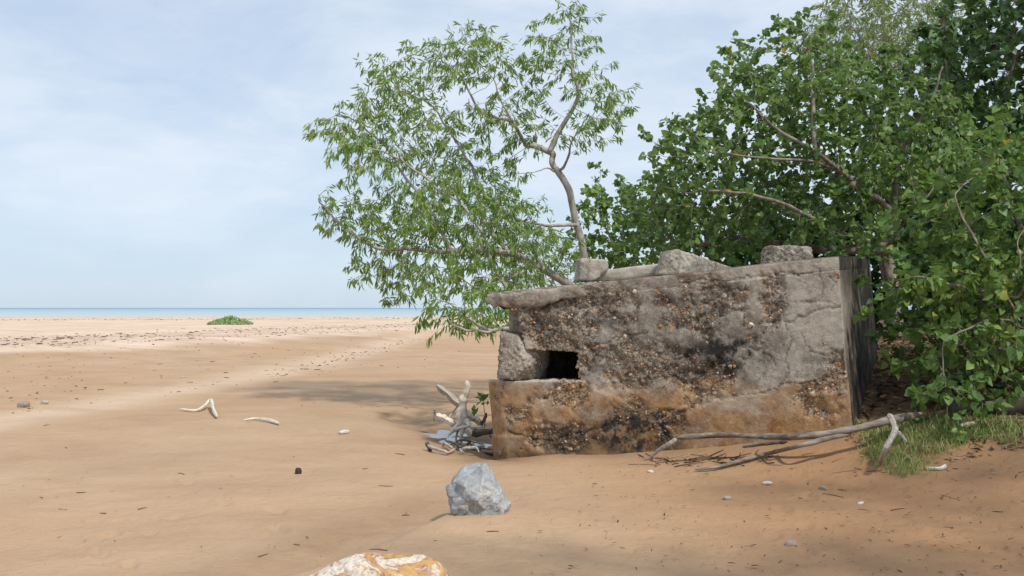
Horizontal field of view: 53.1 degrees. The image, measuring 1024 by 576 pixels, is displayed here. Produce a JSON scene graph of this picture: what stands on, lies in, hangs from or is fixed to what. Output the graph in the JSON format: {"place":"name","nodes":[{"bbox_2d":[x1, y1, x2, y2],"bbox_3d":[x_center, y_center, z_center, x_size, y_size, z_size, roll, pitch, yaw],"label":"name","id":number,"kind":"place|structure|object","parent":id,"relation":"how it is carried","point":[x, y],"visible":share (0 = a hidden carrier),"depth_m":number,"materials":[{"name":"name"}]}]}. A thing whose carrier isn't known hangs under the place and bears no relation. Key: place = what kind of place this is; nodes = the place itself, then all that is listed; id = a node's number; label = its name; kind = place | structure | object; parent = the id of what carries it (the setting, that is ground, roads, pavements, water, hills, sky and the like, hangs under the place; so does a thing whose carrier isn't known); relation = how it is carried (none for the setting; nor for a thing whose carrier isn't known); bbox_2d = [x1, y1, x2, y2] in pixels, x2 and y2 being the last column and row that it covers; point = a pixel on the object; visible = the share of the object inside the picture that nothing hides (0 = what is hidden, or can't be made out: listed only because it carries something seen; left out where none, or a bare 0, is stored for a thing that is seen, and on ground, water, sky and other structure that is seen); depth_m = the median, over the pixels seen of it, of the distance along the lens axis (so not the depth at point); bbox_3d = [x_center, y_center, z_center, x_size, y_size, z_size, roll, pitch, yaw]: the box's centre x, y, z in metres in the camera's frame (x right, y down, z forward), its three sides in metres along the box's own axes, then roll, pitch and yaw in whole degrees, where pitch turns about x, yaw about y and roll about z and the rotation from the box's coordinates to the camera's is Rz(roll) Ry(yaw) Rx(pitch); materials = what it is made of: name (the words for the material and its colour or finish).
{"place":"outdoors","nodes":[
{"label":"outdoors","id":0,"kind":"place"},
{"bbox_2d":[0,308,911,316],"bbox_3d":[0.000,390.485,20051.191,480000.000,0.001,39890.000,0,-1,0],"label":"sea","id":1,"kind":"structure","parent":0,"point":[206,312],"depth_m":439.62,"materials":[{"name":"liquid"}]},
{"bbox_2d":[0,312,1023,575],"bbox_3d":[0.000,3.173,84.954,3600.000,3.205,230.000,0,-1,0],"label":"sand","id":2,"kind":"structure","parent":0,"point":[114,446],"depth_m":9.29,"materials":[{"name":"beige sand"}]},
{"bbox_2d":[17,401,29,407],"bbox_3d":[-7.652,1.837,16.053,0.186,0.130,0.176,0,-1,0],"label":"beach stone","id":3,"kind":"object","parent":2,"relation":"on","point":[23,404],"visible":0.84,"depth_m":15.98,"materials":[{"name":"beige stone"}]},
{"bbox_2d":[180,399,217,416],"bbox_3d":[-4.757,1.822,15.495,0.518,0.139,1.904,0,-1,-18],"label":"driftwood branch","id":4,"kind":"object","parent":2,"relation":"on","point":[210,401],"visible":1,"depth_m":15.69,"materials":[{"name":"beige wood"}]},
{"bbox_2d":[0,317,447,412],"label":"beach wrack","id":5,"kind":"object","parent":2,"relation":"on","point":[70,337],"visible":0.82,"depth_m":38.15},
{"bbox_2d":[206,315,253,324],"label":"dune plant","id":6,"kind":"object","parent":2,"relation":"on","point":[230,320],"visible":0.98,"depth_m":72.56,"materials":[{"name":"green plant"}]},
{"bbox_2d":[244,417,279,423],"bbox_3d":[-3.390,1.827,14.107,0.649,0.057,0.200,-1,-1,30],"label":"driftwood branch","id":7,"kind":"object","parent":2,"relation":"on","point":[264,419],"visible":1,"depth_m":14.19,"materials":[{"name":"beige wood"}]},
{"bbox_2d":[295,468,301,473],"bbox_3d":[-2.065,1.781,9.897,0.063,0.090,0.080,0,-1,-16],"label":"seed husk","id":8,"kind":"object","parent":2,"relation":"on","point":[298,470],"visible":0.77,"depth_m":9.87,"materials":[{"name":"brown plant"}]},
{"bbox_2d":[339,430,349,433],"bbox_3d":[-2.144,1.835,13.076,0.083,0.054,0.159,-1,-1,41],"label":"shell","id":9,"kind":"object","parent":2,"relation":"on","point":[344,431],"visible":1,"depth_m":13.04},
{"bbox_2d":[310,552,448,575],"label":"pale rock","id":10,"kind":"object","parent":2,"relation":"on","point":[367,564],"visible":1,"depth_m":5.68,"materials":[{"name":"white stone"}]},
{"bbox_2d":[427,444,455,453],"bbox_3d":[-0.818,1.832,11.701,0.314,0.108,0.731,0,-1,0],"label":"driftwood bone","id":11,"kind":"object","parent":2,"relation":"on","point":[438,449],"visible":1,"depth_m":11.48},
{"bbox_2d":[425,441,431,451],"bbox_3d":[-0.948,1.802,11.637,0.050,0.112,0.112,1,-1,-37],"label":"driftwood stub","id":12,"kind":"object","parent":11,"relation":"on","point":[426,444],"visible":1,"depth_m":11.63,"materials":[{"name":"grey wood"}]},
{"bbox_2d":[423,430,492,453],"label":"puddle","id":13,"kind":"object","parent":2,"relation":"on","point":[442,434],"visible":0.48,"depth_m":13.41,"materials":[{"name":"liquid"}]},
{"bbox_2d":[436,413,455,426],"bbox_3d":[-0.883,1.765,13.698,0.293,0.186,0.116,0,-1,20],"label":"driftwood log","id":14,"kind":"object","parent":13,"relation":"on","point":[444,418],"visible":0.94,"depth_m":13.66,"materials":[{"name":"beige wood"}]},
{"bbox_2d":[471,428,492,436],"bbox_3d":[-0.348,1.833,13.023,0.346,0.154,0.126,-1,-1,25],"label":"rotten log","id":15,"kind":"object","parent":13,"relation":"in","point":[477,432],"visible":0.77,"depth_m":13.01,"materials":[{"name":"brown wood"}]},
{"bbox_2d":[447,380,472,438],"bbox_3d":[-0.663,1.606,13.444,0.352,0.779,0.475,0,-1,0],"label":"driftwood stump","id":16,"kind":"object","parent":2,"relation":"on","point":[462,418],"visible":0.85,"depth_m":13.54,"materials":[{"name":"grey wood"}]},
{"bbox_2d":[436,384,469,413],"bbox_3d":[-0.783,1.550,13.878,0.540,0.477,0.245,0,-1,22],"label":"driftwood plank","id":17,"kind":"object","parent":16,"relation":"on","point":[451,397],"visible":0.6,"depth_m":13.85,"materials":[{"name":"grey wood"}]},
{"bbox_2d":[455,424,470,430],"bbox_3d":[-0.636,1.799,13.190,0.209,0.086,0.058,0,-1,0],"label":"driftwood stick","id":18,"kind":"object","parent":16,"relation":"on","point":[462,427],"visible":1,"depth_m":13.17,"materials":[{"name":"grey wood"}]},
{"bbox_2d":[442,439,491,453],"bbox_3d":[-0.550,1.877,12.121,0.525,0.147,0.912,1,-1,-26],"label":"root tangle","id":19,"kind":"object","parent":2,"relation":"on","point":[458,445],"visible":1,"depth_m":12.11,"materials":[{"name":"grey wood"}]},
{"bbox_2d":[301,0,643,349],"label":"wattle tree","id":20,"kind":"object","parent":2,"relation":"on","point":[432,227],"visible":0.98,"depth_m":17.26,"materials":[{"name":"green plant"}]},
{"bbox_2d":[468,413,485,425],"bbox_3d":[-0.485,1.765,13.702,0.264,0.197,0.114,0,-1,0],"label":"driftwood log","id":21,"kind":"object","parent":2,"relation":"on","point":[476,418],"visible":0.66,"depth_m":13.66,"materials":[{"name":"grey wood"}]},
{"bbox_2d":[470,425,483,428],"bbox_3d":[-0.452,1.795,13.219,0.204,0.051,0.040,0,-1,16],"label":"driftwood stick","id":22,"kind":"object","parent":2,"relation":"on","point":[472,427],"visible":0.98,"depth_m":13.21,"materials":[{"name":"grey wood"}]},
{"bbox_2d":[446,463,510,515],"bbox_3d":[-0.256,1.572,7.809,0.502,0.474,0.453,0,-1,0],"label":"grey rock","id":23,"kind":"object","parent":2,"relation":"on","point":[475,489],"visible":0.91,"depth_m":7.65,"materials":[{"name":"stone"}]},
{"bbox_2d":[471,392,488,427],"bbox_3d":[-0.428,1.560,13.195,0.284,0.484,0.195,0,-1,0],"label":"sapling","id":24,"kind":"object","parent":2,"relation":"on","point":[483,397],"visible":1,"depth_m":13.19,"materials":[{"name":"green plant"}]},
{"bbox_2d":[480,413,486,424],"bbox_3d":[-0.372,1.703,13.301,0.102,0.169,0.057,0,-1,0],"label":"rotten stick","id":25,"kind":"object","parent":2,"relation":"on","point":[482,421],"visible":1,"depth_m":13.28,"materials":[{"name":"brown wood"}]},
{"bbox_2d":[495,444,505,457],"bbox_3d":[-0.127,1.802,11.306,0.125,0.160,0.075,0,-1,-10],"label":"wood splinter","id":26,"kind":"object","parent":2,"relation":"on","point":[498,454],"visible":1,"depth_m":11.29,"materials":[{"name":"wood"}]},
{"bbox_2d":[41,405,1023,575],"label":"debris","id":27,"kind":"object","parent":2,"relation":"on","point":[721,457],"visible":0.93,"depth_m":8.85,"materials":[{"name":"brown plant"}]},
{"bbox_2d":[482,216,619,288],"bbox_3d":[0.796,0.367,20.737,2.844,3.624,2.451,0,-1,0],"label":"willowy bush","id":28,"kind":"object","parent":2,"relation":"on","point":[552,282],"visible":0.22,"depth_m":20.57,"materials":[{"name":"green plant"}]},
{"bbox_2d":[560,161,702,268],"bbox_3d":[2.301,-0.435,20.589,2.835,4.151,2.342,0,-1,-16],"label":"tree","id":29,"kind":"object","parent":2,"relation":"on","point":[604,202],"visible":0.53,"depth_m":20.24,"materials":[{"name":"green plant"}]},
{"bbox_2d":[487,256,876,459],"bbox_3d":[2.125,0.969,12.267,4.396,2.768,2.898,0,-1,21],"label":"concrete bunker","id":30,"kind":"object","parent":2,"relation":"on","point":[643,358],"visible":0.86,"depth_m":10.93},
{"bbox_2d":[497,330,550,380],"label":"concrete block","id":31,"kind":"structure","parent":30,"relation":"on","point":[518,360],"depth_m":11.56,"materials":[{"name":"grey concrete"}]},
{"bbox_2d":[574,258,607,281],"bbox_3d":[0.922,-0.206,11.993,0.374,0.274,0.338,0,-1,-9],"label":"concrete chunk","id":32,"kind":"object","parent":30,"relation":"on","point":[590,270],"visible":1,"depth_m":11.84,"materials":[{"name":"grey concrete"}]},
{"bbox_2d":[654,249,731,275],"bbox_3d":[2.129,-0.292,11.880,0.950,0.322,0.410,0,-1,8],"label":"concrete chunk","id":33,"kind":"object","parent":30,"relation":"on","point":[675,261],"visible":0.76,"depth_m":11.72,"materials":[{"name":"grey concrete"}]},
{"bbox_2d":[760,245,812,263],"bbox_3d":[3.103,-0.339,11.600,0.614,0.306,0.368,0,-1,18],"label":"concrete chunk","id":34,"kind":"object","parent":30,"relation":"on","point":[771,253],"visible":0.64,"depth_m":11.45,"materials":[{"name":"grey concrete"}]},
{"bbox_2d":[723,496,731,499],"bbox_3d":[1.799,1.763,8.580,0.078,0.046,0.062,1,-1,-35],"label":"beach stone","id":35,"kind":"object","parent":2,"relation":"on","point":[727,498],"visible":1,"depth_m":8.56,"materials":[{"name":"beige stone"}]},
{"bbox_2d":[668,175,854,266],"bbox_3d":[4.454,-0.476,17.934,3.497,3.220,2.942,0,-1,0],"label":"tree","id":36,"kind":"object","parent":2,"relation":"on","point":[736,259],"visible":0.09,"depth_m":17.55,"materials":[{"name":"green plant"}]},
{"bbox_2d":[762,481,772,484],"bbox_3d":[2.290,1.751,9.196,0.102,0.038,0.056,-1,-1,42],"label":"shell","id":37,"kind":"object","parent":2,"relation":"on","point":[767,483],"visible":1,"depth_m":9.18},
{"bbox_2d":[650,412,922,470],"bbox_3d":[2.698,1.495,10.060,2.700,0.545,0.763,0,-1,10],"label":"fallen branch","id":38,"kind":"object","parent":2,"relation":"on","point":[817,437],"visible":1,"depth_m":9.94,"materials":[{"name":"grey wood"}]},
{"bbox_2d":[784,540,796,546],"bbox_3d":[1.883,1.731,6.918,0.083,0.052,0.073,0,-1,0],"label":"beach stone","id":39,"kind":"object","parent":2,"relation":"on","point":[788,543],"visible":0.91,"depth_m":6.90,"materials":[{"name":"beige stone"}]},
{"bbox_2d":[611,4,995,335],"bbox_3d":[4.080,-1.471,13.709,5.390,4.728,3.438,0,-1,-9],"label":"hibiscus tree","id":40,"kind":"object","parent":2,"relation":"on","point":[797,90],"visible":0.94,"depth_m":13.13,"materials":[{"name":"green plant"}]},
{"bbox_2d":[819,486,826,490],"bbox_3d":[2.692,1.736,8.870,0.050,0.048,0.087,0,-1,-20],"label":"beach stone","id":41,"kind":"object","parent":2,"relation":"on","point":[824,488],"visible":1,"depth_m":8.84,"materials":[{"name":"grey stone"}]},
{"bbox_2d":[879,413,906,464],"bbox_3d":[3.421,1.404,9.315,0.261,0.473,0.586,-1,-2,45],"label":"forked branch","id":42,"kind":"object","parent":2,"relation":"on","point":[895,431],"visible":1,"depth_m":9.28,"materials":[{"name":"grey wood"}]},
{"bbox_2d":[797,0,1000,288],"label":"fine leaved tree","id":43,"kind":"object","parent":2,"relation":"on","point":[880,8],"visible":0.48,"depth_m":22.47,"materials":[{"name":"green plant"}]},
{"bbox_2d":[785,165,1023,328],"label":"tree","id":44,"kind":"object","parent":2,"relation":"on","point":[875,273],"visible":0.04,"depth_m":17.23,"materials":[{"name":"green plant"}]},
{"bbox_2d":[810,0,1023,324],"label":"tree","id":45,"kind":"object","parent":2,"relation":"on","point":[923,48],"visible":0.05,"depth_m":20.19,"materials":[{"name":"green plant"}]},
{"bbox_2d":[845,326,1023,467],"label":"leaf litter","id":46,"kind":"object","parent":2,"relation":"on","point":[898,387],"visible":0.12,"depth_m":11.13,"materials":[{"name":"brown plant"}]},
{"bbox_2d":[849,404,1023,477],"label":"grass","id":47,"kind":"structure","parent":2,"relation":"on","point":[983,431],"depth_m":9.71,"materials":[{"name":"green plant"}]},
{"bbox_2d":[926,464,946,469],"bbox_3d":[3.762,1.586,9.062,0.177,0.052,0.065,0,-1,0],"label":"fallen stick","id":48,"kind":"object","parent":2,"relation":"on","point":[944,466],"visible":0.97,"depth_m":9.04,"materials":[{"name":"beige wood"}]},
{"bbox_2d":[852,93,1023,440],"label":"hibiscus shrub","id":49,"kind":"object","parent":2,"relation":"on","point":[995,293],"visible":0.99,"depth_m":10.47,"materials":[{"name":"green plant"}]},
{"bbox_2d":[857,0,1023,314],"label":"upright tree","id":50,"kind":"object","parent":2,"relation":"on","point":[1006,36],"visible":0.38,"depth_m":15.79,"materials":[{"name":"green plant"}]},
{"bbox_2d":[894,156,1023,332],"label":"tree","id":51,"kind":"object","parent":2,"relation":"on","point":[1010,232],"visible":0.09,"depth_m":15.11,"materials":[{"name":"green plant"}]},
{"bbox_2d":[947,397,1023,415],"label":"fallen log","id":52,"kind":"object","parent":2,"relation":"on","point":[1016,409],"visible":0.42,"depth_m":10.13,"materials":[{"name":"brown plant"}]},
{"bbox_2d":[0,0,1023,307],"label":"sky","id":53,"kind":"structure","parent":0,"point":[153,153],"materials":[{"name":"blue"}]}
]}

